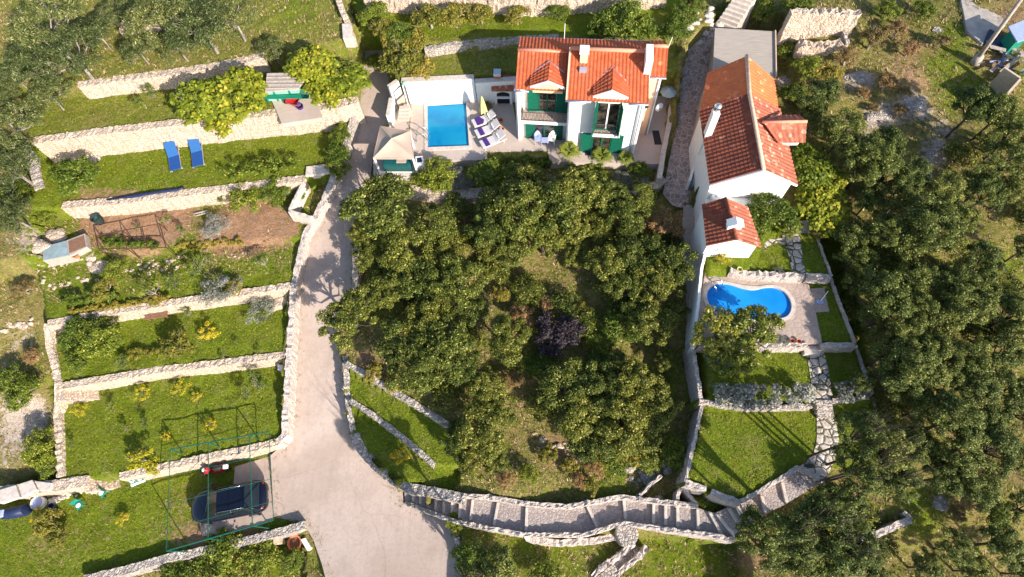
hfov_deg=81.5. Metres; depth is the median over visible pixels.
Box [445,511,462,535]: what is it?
bush
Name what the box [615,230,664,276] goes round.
evergreen tree
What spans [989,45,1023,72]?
timber pile
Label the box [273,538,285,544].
plaque
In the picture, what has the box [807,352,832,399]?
paved path
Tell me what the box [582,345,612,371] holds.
bush
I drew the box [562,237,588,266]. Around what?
evergreen tree
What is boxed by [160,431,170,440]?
shrub
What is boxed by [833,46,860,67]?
dry bush
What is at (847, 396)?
hedge
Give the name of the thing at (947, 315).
forest tree
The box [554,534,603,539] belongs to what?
hedge
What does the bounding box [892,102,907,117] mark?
dry bush
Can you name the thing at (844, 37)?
ruined wall
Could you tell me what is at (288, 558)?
bush
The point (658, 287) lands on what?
evergreen tree
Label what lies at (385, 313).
evergreen tree
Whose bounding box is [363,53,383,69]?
bush
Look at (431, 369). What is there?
bush
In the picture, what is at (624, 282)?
evergreen tree
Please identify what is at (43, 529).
bush
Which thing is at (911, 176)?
forest tree
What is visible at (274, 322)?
lawn grass
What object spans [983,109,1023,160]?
forest tree
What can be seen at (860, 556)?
forest tree
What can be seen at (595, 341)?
bush
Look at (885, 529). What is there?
wall
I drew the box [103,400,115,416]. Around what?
sapling
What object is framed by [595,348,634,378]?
evergreen tree
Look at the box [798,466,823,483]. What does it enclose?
stair wall
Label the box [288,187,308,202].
bush
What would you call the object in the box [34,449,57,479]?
bush
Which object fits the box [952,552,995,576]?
forest tree
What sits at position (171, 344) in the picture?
bush
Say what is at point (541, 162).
hedge
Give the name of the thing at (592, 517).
stone stairs
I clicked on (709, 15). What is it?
rubble
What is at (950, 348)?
forest tree
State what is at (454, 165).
shrub
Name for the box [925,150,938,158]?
boulder
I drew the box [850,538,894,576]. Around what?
forest tree
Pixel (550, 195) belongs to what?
evergreen tree
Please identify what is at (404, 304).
bush
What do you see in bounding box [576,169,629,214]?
evergreen tree
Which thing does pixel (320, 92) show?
fig tree
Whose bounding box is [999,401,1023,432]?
forest tree
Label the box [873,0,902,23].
bush
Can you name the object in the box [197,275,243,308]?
shrub
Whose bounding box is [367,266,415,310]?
evergreen tree
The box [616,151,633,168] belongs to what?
palm tree
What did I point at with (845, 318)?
boundary wall
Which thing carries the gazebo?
on the pool deck
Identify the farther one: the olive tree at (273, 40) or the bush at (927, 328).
the olive tree at (273, 40)
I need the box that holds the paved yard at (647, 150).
[521,96,667,169]
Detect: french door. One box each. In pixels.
[534,124,553,138]
[539,93,555,111]
[591,137,611,150]
[595,103,620,130]
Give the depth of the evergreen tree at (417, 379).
30.19 m
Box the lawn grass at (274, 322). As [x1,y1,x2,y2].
[0,0,880,576]
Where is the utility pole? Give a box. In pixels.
[969,0,1022,65]
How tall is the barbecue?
2.280 m
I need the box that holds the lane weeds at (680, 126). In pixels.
[663,10,722,204]
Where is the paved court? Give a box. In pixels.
[782,220,809,232]
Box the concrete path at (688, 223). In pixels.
[682,203,694,402]
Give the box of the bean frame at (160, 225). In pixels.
[95,223,177,258]
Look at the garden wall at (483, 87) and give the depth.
36.52 m
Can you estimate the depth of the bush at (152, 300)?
34.13 m
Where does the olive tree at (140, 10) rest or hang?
on the ground at (248, 228)
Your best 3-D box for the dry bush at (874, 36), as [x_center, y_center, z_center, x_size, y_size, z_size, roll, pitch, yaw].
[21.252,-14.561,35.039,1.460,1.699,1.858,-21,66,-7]
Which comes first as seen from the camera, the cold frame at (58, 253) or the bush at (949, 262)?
the bush at (949, 262)
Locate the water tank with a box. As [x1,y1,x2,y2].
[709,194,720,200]
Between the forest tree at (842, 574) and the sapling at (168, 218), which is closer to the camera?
the forest tree at (842, 574)
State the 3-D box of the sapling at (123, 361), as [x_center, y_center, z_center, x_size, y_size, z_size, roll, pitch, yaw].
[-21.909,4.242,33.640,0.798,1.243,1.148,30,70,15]
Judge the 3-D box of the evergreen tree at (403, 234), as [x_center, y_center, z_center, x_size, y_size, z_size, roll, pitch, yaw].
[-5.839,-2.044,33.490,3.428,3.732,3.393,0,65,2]
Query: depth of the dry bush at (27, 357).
34.12 m
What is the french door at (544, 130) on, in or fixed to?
in the house at (582, 94)
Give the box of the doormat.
[652,131,661,144]
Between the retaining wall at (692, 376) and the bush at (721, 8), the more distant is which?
the bush at (721, 8)
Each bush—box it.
[0,179,32,210]
[0,362,27,397]
[0,374,46,412]
[7,278,35,300]
[20,426,55,470]
[21,347,39,363]
[31,507,65,537]
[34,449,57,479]
[35,211,57,225]
[42,521,68,549]
[45,154,102,198]
[58,312,96,351]
[62,348,91,376]
[73,315,124,358]
[91,276,116,303]
[98,258,129,282]
[145,292,163,306]
[158,550,201,576]
[159,328,190,360]
[191,527,248,576]
[226,279,241,294]
[227,181,264,213]
[237,539,282,576]
[257,174,291,207]
[276,547,304,576]
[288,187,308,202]
[323,142,350,167]
[324,155,352,180]
[328,124,350,144]
[332,121,348,129]
[356,0,390,29]
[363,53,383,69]
[364,361,381,383]
[366,259,390,295]
[369,16,394,37]
[376,36,423,77]
[379,24,405,51]
[383,21,412,44]
[384,374,399,392]
[397,294,419,323]
[401,24,428,53]
[406,53,435,80]
[409,169,429,190]
[410,2,443,28]
[416,155,457,192]
[416,341,441,376]
[428,378,463,412]
[437,191,472,220]
[440,1,474,27]
[443,220,470,253]
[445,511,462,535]
[449,538,482,574]
[454,324,483,358]
[458,213,473,224]
[464,156,507,191]
[465,217,486,250]
[466,3,494,24]
[479,255,513,284]
[481,551,515,576]
[492,286,510,301]
[493,160,526,189]
[496,472,517,489]
[498,369,525,389]
[503,342,534,374]
[504,5,531,24]
[507,304,535,326]
[509,301,526,318]
[510,272,546,306]
[517,462,538,486]
[522,350,557,376]
[522,389,560,418]
[527,559,563,576]
[528,345,562,378]
[530,312,543,329]
[533,310,586,357]
[537,443,557,464]
[538,294,554,314]
[544,4,572,20]
[546,290,581,320]
[559,457,579,474]
[563,419,588,450]
[570,304,603,337]
[570,471,586,488]
[571,301,588,317]
[581,336,593,349]
[581,475,598,497]
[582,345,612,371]
[584,326,612,355]
[584,454,604,480]
[586,17,622,38]
[587,0,655,39]
[591,277,625,302]
[594,437,624,467]
[596,168,613,184]
[598,451,632,477]
[601,305,649,346]
[602,296,638,324]
[605,224,634,252]
[606,294,622,312]
[622,434,646,467]
[626,16,657,39]
[627,160,653,179]
[639,451,661,475]
[649,232,684,255]
[658,17,694,43]
[659,376,676,394]
[659,432,687,470]
[668,3,699,26]
[679,0,705,12]
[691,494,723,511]
[715,0,729,17]
[745,192,799,232]
[750,0,780,22]
[751,211,772,247]
[777,40,796,62]
[779,83,807,100]
[780,0,815,10]
[780,218,803,238]
[788,54,826,79]
[810,229,824,238]
[811,61,843,82]
[814,144,835,159]
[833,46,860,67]
[839,295,864,327]
[845,505,880,533]
[850,268,879,284]
[856,87,871,99]
[857,171,889,201]
[859,25,887,51]
[863,472,897,499]
[865,243,895,274]
[866,525,899,559]
[868,103,881,112]
[868,396,904,431]
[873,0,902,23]
[874,70,899,91]
[881,246,918,271]
[884,19,909,41]
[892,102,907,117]
[895,381,923,410]
[897,85,912,95]
[902,39,920,57]
[903,204,935,228]
[912,322,945,350]
[913,0,938,19]
[921,438,957,464]
[929,259,958,283]
[930,35,952,47]
[935,232,968,259]
[938,140,982,167]
[941,359,972,390]
[948,499,966,523]
[958,321,990,344]
[966,263,1004,286]
[975,132,1010,156]
[977,315,1014,345]
[983,495,1011,528]
[997,442,1023,476]
[998,273,1023,296]
[1012,201,1023,228]
[1013,70,1023,83]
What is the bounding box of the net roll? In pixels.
[107,187,183,200]
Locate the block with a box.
[301,538,312,550]
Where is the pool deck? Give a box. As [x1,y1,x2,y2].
[373,101,568,175]
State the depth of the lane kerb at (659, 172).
35.50 m
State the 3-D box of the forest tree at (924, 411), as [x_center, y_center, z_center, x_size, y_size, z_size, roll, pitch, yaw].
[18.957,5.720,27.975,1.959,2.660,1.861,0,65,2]
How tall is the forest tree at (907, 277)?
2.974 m
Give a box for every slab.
[305,164,329,178]
[801,346,820,355]
[810,288,828,312]
[960,0,1005,45]
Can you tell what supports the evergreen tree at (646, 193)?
on the ground at (248, 228)
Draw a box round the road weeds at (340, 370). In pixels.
[270,39,456,576]
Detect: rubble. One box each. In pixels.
[47,476,91,503]
[625,454,671,499]
[686,6,723,44]
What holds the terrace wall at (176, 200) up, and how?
on the ground at (248, 228)
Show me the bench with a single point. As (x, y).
(156, 315)
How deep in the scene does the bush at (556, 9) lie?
36.61 m
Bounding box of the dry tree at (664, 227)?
[642,207,686,238]
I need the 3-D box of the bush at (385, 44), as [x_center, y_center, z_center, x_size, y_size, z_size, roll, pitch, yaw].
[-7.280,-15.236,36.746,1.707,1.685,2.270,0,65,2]
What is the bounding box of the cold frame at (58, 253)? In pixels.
[43,234,91,266]
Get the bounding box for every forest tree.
[453,539,518,576]
[461,556,502,576]
[734,502,789,562]
[752,501,832,566]
[757,535,795,575]
[781,537,830,576]
[784,491,875,554]
[790,76,842,119]
[799,102,832,135]
[807,405,917,460]
[813,517,888,576]
[815,477,869,523]
[816,107,867,157]
[816,545,863,576]
[817,438,912,494]
[822,439,928,495]
[825,418,932,473]
[829,218,889,258]
[830,195,852,209]
[831,239,880,274]
[838,150,883,187]
[841,270,874,294]
[844,132,902,189]
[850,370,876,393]
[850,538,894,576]
[852,186,886,215]
[854,464,942,504]
[856,263,914,318]
[856,308,889,337]
[857,154,906,194]
[865,333,906,373]
[869,210,913,248]
[873,125,908,155]
[876,361,928,401]
[880,177,922,215]
[880,341,948,393]
[884,312,926,348]
[890,424,943,464]
[892,155,933,195]
[892,219,927,261]
[894,260,941,299]
[899,388,942,426]
[902,192,970,253]
[902,286,943,325]
[907,546,945,576]
[911,258,963,295]
[916,329,974,382]
[917,358,971,401]
[920,453,965,496]
[921,168,967,202]
[923,388,987,444]
[927,294,965,337]
[930,191,982,237]
[932,524,978,572]
[938,422,997,477]
[940,277,999,330]
[944,260,995,304]
[945,84,1003,137]
[949,362,1003,406]
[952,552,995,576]
[953,338,1003,390]
[956,457,1004,515]
[959,238,1008,283]
[960,165,1008,205]
[961,176,1007,211]
[962,402,1015,437]
[967,419,1021,479]
[970,91,1023,140]
[972,279,1014,322]
[974,523,1023,573]
[977,136,1023,179]
[977,369,1023,413]
[979,335,1023,372]
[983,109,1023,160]
[987,292,1023,337]
[988,173,1023,210]
[992,318,1023,356]
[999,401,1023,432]
[999,559,1023,576]
[1004,232,1023,262]
[1005,489,1023,525]
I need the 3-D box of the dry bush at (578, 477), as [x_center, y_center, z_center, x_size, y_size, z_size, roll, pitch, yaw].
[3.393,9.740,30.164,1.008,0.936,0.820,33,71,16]
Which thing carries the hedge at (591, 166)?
on the ground at (248, 228)
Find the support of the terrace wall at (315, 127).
on the ground at (248, 228)
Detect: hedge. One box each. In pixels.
[58,290,119,306]
[67,294,169,313]
[99,235,159,250]
[121,342,194,361]
[174,236,243,250]
[219,154,303,181]
[496,154,553,169]
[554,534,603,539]
[567,162,602,170]
[712,380,816,411]
[833,376,872,403]
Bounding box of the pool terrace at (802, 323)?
[695,272,821,352]
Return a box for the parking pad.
[199,456,272,535]
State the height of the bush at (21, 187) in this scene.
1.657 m
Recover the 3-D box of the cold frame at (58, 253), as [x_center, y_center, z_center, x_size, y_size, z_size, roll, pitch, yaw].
[-26.601,-2.247,35.711,2.550,0.800,1.250,-19,66,-6]
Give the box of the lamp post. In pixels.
[402,81,410,104]
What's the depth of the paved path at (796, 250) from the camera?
31.72 m
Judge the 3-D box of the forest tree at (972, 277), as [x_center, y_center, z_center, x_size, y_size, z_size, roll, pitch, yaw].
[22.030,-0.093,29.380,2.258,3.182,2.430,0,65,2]
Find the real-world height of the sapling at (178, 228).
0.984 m
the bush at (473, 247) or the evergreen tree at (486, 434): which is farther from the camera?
the bush at (473, 247)
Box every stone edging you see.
[0,317,33,333]
[33,258,82,280]
[36,276,97,290]
[105,255,179,273]
[138,265,178,274]
[534,432,582,462]
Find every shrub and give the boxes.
[28,506,43,527]
[68,402,87,416]
[115,513,128,525]
[124,447,153,471]
[130,383,151,401]
[144,455,159,475]
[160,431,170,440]
[170,378,192,396]
[190,391,201,401]
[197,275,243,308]
[197,321,220,339]
[199,222,223,239]
[202,417,217,431]
[205,213,229,235]
[245,294,276,323]
[390,445,410,464]
[443,162,459,173]
[446,166,464,189]
[452,169,474,191]
[609,169,632,197]
[628,173,650,185]
[703,352,719,370]
[715,253,731,263]
[773,336,783,345]
[774,266,785,273]
[779,336,792,345]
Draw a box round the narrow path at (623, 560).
[598,546,639,576]
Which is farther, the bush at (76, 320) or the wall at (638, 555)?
the bush at (76, 320)
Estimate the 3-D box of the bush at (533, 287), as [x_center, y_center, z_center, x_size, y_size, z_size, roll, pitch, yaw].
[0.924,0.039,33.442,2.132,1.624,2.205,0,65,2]
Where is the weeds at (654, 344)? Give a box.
[0,0,1023,576]
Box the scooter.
[201,462,231,475]
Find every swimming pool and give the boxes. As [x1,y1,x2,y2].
[416,101,471,150]
[703,276,795,322]
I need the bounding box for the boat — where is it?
[0,504,31,518]
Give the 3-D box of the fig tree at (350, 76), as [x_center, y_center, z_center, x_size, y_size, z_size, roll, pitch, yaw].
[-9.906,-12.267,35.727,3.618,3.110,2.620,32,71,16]
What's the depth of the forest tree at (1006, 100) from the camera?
30.50 m
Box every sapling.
[55,332,62,346]
[66,439,74,448]
[101,316,119,326]
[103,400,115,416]
[112,353,127,369]
[119,424,127,433]
[130,94,146,110]
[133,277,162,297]
[137,417,147,429]
[139,83,157,99]
[160,213,170,224]
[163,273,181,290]
[175,223,185,234]
[179,306,191,318]
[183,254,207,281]
[197,253,211,264]
[237,384,250,401]
[244,368,268,394]
[249,252,272,266]
[255,309,269,323]
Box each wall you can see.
[0,475,92,500]
[25,143,44,190]
[33,109,279,162]
[44,323,67,478]
[47,282,289,332]
[57,351,285,390]
[61,175,310,218]
[77,53,270,98]
[83,521,307,576]
[119,14,175,35]
[119,437,288,481]
[269,108,324,135]
[276,174,341,448]
[319,95,366,131]
[335,116,359,176]
[336,0,357,46]
[342,356,355,433]
[344,360,450,427]
[348,397,435,468]
[350,433,466,504]
[352,247,361,288]
[363,0,665,16]
[386,79,401,126]
[401,74,476,104]
[404,500,489,531]
[408,185,496,205]
[424,34,558,56]
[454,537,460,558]
[457,492,697,509]
[475,76,516,103]
[489,521,734,543]
[523,534,616,546]
[590,545,634,576]
[613,176,667,198]
[614,545,648,576]
[639,474,662,496]
[672,487,682,500]
[675,406,703,484]
[681,480,706,494]
[681,488,696,502]
[682,341,703,408]
[685,165,693,189]
[685,269,702,353]
[691,201,710,284]
[696,399,812,411]
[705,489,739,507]
[727,267,804,282]
[739,465,799,503]
[740,342,808,352]
[776,7,861,44]
[792,38,847,58]
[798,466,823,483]
[803,273,830,284]
[816,235,832,276]
[818,342,855,352]
[830,278,855,343]
[831,395,868,405]
[839,31,849,46]
[855,345,873,393]
[855,517,912,541]
[899,511,913,520]
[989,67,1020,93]
[1005,79,1021,94]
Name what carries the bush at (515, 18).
on the ground at (248, 228)
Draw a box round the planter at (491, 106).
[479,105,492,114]
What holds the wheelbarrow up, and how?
on the ground at (248, 228)
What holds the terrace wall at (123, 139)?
on the ground at (248, 228)
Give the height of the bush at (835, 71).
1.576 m
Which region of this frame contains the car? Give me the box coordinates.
[191,480,268,525]
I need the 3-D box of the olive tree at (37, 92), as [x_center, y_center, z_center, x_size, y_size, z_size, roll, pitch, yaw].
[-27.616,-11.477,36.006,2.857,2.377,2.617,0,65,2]
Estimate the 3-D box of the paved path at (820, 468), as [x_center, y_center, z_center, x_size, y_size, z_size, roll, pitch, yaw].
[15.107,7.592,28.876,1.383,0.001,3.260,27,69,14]
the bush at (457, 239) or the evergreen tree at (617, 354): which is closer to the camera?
the evergreen tree at (617, 354)
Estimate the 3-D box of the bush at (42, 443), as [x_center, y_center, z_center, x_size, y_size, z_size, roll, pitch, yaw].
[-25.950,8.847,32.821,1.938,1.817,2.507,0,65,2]
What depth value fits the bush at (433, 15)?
36.31 m
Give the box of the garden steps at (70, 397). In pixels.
[57,390,99,404]
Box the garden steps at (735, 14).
[717,0,755,28]
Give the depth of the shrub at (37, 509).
32.37 m
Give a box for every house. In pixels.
[514,27,672,152]
[689,54,807,217]
[691,197,761,269]
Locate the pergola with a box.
[263,73,322,126]
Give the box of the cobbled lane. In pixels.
[663,1,730,207]
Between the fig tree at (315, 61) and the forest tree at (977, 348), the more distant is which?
the fig tree at (315, 61)
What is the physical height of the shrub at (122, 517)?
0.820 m
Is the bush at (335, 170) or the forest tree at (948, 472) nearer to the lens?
the forest tree at (948, 472)
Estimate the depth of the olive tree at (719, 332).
28.95 m
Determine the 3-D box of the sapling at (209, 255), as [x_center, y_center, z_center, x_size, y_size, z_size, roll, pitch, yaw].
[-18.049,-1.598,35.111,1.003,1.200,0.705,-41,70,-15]
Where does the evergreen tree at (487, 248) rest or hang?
on the ground at (248, 228)
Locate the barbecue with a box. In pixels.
[491,69,513,104]
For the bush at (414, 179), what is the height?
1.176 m
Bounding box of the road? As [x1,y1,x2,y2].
[271,50,460,576]
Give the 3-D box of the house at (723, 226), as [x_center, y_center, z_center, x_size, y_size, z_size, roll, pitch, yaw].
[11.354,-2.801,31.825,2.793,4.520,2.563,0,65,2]
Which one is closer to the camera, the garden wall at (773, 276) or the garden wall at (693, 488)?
the garden wall at (693, 488)
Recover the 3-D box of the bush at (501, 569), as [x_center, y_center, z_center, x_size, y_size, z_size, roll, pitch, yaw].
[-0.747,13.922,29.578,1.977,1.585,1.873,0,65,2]
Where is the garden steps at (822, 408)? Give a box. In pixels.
[812,400,833,417]
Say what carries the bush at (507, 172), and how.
on the ground at (248, 228)
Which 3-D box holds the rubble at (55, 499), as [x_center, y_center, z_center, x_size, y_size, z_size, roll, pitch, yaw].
[-24.940,11.024,32.816,2.986,1.353,1.345,-16,66,-5]
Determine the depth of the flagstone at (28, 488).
32.14 m
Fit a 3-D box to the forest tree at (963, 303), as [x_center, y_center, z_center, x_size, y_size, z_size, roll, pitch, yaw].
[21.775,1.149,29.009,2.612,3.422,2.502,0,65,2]
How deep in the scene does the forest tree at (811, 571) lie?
26.15 m
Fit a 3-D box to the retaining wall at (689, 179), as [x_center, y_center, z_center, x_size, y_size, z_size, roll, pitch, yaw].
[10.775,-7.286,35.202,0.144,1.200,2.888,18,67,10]
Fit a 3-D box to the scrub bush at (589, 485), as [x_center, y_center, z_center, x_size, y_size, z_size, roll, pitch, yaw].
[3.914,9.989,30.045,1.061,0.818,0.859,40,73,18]
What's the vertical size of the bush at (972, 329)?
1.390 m
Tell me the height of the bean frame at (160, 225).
1.341 m
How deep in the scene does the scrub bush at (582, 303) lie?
32.77 m
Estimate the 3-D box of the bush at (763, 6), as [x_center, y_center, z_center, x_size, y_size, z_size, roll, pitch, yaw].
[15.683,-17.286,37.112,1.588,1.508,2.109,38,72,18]
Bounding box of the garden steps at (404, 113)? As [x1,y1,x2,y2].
[397,105,411,121]
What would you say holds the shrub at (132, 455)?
on the ground at (248, 228)
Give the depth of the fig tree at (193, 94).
33.91 m
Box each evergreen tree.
[315,283,378,350]
[336,171,414,239]
[344,217,380,243]
[351,237,388,271]
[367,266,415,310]
[370,291,402,322]
[375,316,431,365]
[376,219,435,272]
[384,345,445,399]
[395,253,442,299]
[400,291,449,345]
[410,202,457,246]
[411,313,475,378]
[416,286,457,324]
[420,236,460,272]
[426,252,491,308]
[437,419,478,463]
[439,338,481,386]
[452,289,488,327]
[452,398,506,462]
[456,443,493,481]
[461,205,509,248]
[466,364,506,407]
[476,183,513,222]
[476,235,508,263]
[482,176,551,241]
[482,313,532,367]
[482,440,509,471]
[483,392,519,430]
[495,231,533,266]
[505,162,549,188]
[518,217,567,258]
[523,177,581,235]
[535,356,590,413]
[537,208,589,246]
[539,164,612,214]
[553,386,607,443]
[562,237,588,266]
[565,359,619,423]
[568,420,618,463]
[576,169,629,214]
[579,211,610,243]
[583,241,628,291]
[586,393,654,455]
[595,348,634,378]
[602,354,670,408]
[603,194,654,237]
[604,268,647,313]
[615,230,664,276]
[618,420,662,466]
[620,180,657,213]
[628,302,679,346]
[632,259,683,307]
[634,390,684,435]
[648,242,698,292]
[654,349,680,371]
[661,299,691,327]
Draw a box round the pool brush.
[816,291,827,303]
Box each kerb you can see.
[288,178,310,211]
[288,210,317,226]
[410,104,412,130]
[655,86,671,182]
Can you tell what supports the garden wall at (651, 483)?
on the ground at (248, 228)
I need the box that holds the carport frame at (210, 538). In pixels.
[166,431,273,551]
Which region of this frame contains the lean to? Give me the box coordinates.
[1001,20,1023,54]
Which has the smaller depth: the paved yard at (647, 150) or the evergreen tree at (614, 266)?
the evergreen tree at (614, 266)
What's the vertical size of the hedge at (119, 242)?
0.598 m
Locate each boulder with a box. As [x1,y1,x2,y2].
[31,239,51,253]
[45,228,67,243]
[85,253,95,265]
[87,155,100,161]
[88,259,106,273]
[270,296,287,310]
[776,75,791,86]
[844,71,866,83]
[864,108,892,122]
[903,96,926,111]
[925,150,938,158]
[932,26,942,33]
[932,495,949,510]
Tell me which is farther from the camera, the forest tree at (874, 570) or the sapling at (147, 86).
the sapling at (147, 86)
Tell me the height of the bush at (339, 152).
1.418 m
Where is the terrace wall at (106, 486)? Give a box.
[84,479,120,493]
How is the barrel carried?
on the ground at (248, 228)
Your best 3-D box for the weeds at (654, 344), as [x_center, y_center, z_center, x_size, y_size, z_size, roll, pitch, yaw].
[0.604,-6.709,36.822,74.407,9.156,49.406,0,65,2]
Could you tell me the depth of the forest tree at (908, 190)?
30.23 m
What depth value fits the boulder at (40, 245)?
35.37 m
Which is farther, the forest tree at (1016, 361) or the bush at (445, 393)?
the bush at (445, 393)
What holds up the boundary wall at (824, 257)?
on the ground at (248, 228)
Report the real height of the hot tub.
0.700 m
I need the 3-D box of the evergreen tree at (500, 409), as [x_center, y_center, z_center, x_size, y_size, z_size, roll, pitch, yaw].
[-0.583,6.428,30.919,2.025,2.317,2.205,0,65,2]
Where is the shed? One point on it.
(728, 46)
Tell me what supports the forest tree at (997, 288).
on the ground at (248, 228)
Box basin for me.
[415,156,425,169]
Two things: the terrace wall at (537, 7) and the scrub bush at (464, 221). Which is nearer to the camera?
the scrub bush at (464, 221)
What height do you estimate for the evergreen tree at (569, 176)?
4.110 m
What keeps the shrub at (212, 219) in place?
on the ground at (248, 228)
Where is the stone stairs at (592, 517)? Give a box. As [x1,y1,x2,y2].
[404,471,817,537]
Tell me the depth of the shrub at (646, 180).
35.16 m
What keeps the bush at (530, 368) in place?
on the ground at (248, 228)
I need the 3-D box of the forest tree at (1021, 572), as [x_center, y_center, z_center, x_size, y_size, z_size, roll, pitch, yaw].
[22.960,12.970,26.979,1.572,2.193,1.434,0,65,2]
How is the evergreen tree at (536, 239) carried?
on the ground at (248, 228)
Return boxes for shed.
[708,28,776,78]
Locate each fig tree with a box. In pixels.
[167,75,223,125]
[202,102,245,139]
[211,65,269,119]
[282,43,337,84]
[302,78,344,111]
[321,57,372,100]
[792,143,837,190]
[794,140,816,150]
[794,183,850,237]
[810,165,849,197]
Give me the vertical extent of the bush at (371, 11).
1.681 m
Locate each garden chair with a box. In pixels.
[69,499,87,509]
[97,486,110,497]
[534,130,541,144]
[548,130,555,145]
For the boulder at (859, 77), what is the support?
on the ground at (248, 228)
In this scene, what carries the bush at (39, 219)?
on the ground at (248, 228)
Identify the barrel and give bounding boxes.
[89,213,104,224]
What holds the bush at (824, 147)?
on the ground at (248, 228)
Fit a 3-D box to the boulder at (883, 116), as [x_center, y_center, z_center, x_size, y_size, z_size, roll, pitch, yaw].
[21.258,-10.056,34.363,1.771,0.290,1.209,-41,70,-15]
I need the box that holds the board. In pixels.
[131,480,145,486]
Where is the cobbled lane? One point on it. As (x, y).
(695, 70)
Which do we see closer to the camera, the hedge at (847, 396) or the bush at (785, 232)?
the hedge at (847, 396)
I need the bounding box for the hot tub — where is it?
[382,153,413,171]
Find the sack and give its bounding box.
[30,496,46,509]
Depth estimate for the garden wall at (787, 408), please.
29.34 m
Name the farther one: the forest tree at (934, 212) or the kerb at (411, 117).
the kerb at (411, 117)
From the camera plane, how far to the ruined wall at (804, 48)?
35.20 m
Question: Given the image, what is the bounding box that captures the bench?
[145,311,169,321]
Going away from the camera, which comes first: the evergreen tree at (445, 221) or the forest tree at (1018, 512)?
the forest tree at (1018, 512)
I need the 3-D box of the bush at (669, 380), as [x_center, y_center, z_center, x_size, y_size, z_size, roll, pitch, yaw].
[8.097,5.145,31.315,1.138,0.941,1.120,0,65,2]
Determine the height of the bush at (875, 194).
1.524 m
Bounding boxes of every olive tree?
[0,40,56,84]
[0,62,34,89]
[0,83,22,109]
[0,99,45,148]
[0,132,41,195]
[0,193,33,234]
[2,0,87,52]
[25,75,79,110]
[28,22,104,88]
[74,14,111,49]
[94,0,129,26]
[117,35,157,64]
[119,0,198,49]
[157,29,199,67]
[158,0,232,53]
[207,0,259,45]
[254,35,284,64]
[690,304,742,356]
[700,334,763,378]
[730,303,786,358]
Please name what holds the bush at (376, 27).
on the ground at (248, 228)
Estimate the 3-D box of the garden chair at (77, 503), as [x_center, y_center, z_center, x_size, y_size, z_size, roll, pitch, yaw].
[-23.798,11.875,32.644,0.400,0.800,0.410,-40,70,-15]
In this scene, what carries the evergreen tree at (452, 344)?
on the ground at (248, 228)
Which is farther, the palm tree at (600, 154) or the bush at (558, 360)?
the palm tree at (600, 154)
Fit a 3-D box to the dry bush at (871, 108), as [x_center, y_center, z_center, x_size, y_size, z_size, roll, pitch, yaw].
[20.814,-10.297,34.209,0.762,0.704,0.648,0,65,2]
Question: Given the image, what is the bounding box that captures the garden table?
[541,137,547,145]
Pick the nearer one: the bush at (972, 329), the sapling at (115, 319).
the bush at (972, 329)
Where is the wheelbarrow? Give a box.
[284,99,300,105]
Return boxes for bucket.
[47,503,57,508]
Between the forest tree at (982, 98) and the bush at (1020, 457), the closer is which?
the bush at (1020, 457)
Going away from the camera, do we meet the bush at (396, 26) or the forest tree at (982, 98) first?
the forest tree at (982, 98)
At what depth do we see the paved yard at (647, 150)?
35.99 m
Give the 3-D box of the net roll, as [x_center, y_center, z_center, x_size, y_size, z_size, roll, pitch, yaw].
[-22.113,-5.684,35.890,4.610,0.253,0.240,-9,65,-2]
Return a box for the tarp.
[984,29,1003,50]
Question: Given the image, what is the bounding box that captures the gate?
[393,84,404,109]
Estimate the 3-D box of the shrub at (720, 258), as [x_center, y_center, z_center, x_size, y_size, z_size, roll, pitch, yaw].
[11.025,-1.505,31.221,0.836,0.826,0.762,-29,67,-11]
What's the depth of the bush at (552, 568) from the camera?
29.29 m
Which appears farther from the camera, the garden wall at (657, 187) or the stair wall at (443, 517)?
the garden wall at (657, 187)
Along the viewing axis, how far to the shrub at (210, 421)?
33.07 m
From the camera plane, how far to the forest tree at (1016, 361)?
27.60 m
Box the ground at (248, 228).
[0,0,1023,576]
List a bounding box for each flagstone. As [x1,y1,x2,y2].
[0,485,22,503]
[18,480,38,496]
[35,481,52,490]
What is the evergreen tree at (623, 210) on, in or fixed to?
on the ground at (248, 228)
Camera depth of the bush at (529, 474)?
30.12 m
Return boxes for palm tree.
[556,140,581,162]
[591,147,612,168]
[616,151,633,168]
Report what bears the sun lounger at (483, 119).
on the pool deck
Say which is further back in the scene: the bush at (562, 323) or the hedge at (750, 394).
the bush at (562, 323)
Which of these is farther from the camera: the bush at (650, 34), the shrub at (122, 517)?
the bush at (650, 34)
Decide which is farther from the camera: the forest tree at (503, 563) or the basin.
the basin
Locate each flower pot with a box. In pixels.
[287,535,301,549]
[296,103,302,109]
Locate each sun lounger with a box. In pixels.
[163,141,182,171]
[187,139,205,167]
[471,109,495,127]
[474,118,499,139]
[479,128,506,149]
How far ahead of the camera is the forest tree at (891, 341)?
28.17 m
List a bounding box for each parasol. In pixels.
[479,96,487,115]
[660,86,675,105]
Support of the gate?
attached to the garden wall at (446, 88)
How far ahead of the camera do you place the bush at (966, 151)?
32.21 m
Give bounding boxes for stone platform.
[342,24,355,47]
[614,520,638,546]
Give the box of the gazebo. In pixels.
[373,126,419,180]
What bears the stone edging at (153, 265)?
on the ground at (248, 228)
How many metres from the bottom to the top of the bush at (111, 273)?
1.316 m
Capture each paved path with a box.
[763,232,804,273]
[801,418,838,478]
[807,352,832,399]
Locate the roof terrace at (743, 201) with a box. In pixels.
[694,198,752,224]
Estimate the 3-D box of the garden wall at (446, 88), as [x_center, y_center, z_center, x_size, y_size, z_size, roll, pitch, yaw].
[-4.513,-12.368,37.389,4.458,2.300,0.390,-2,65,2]

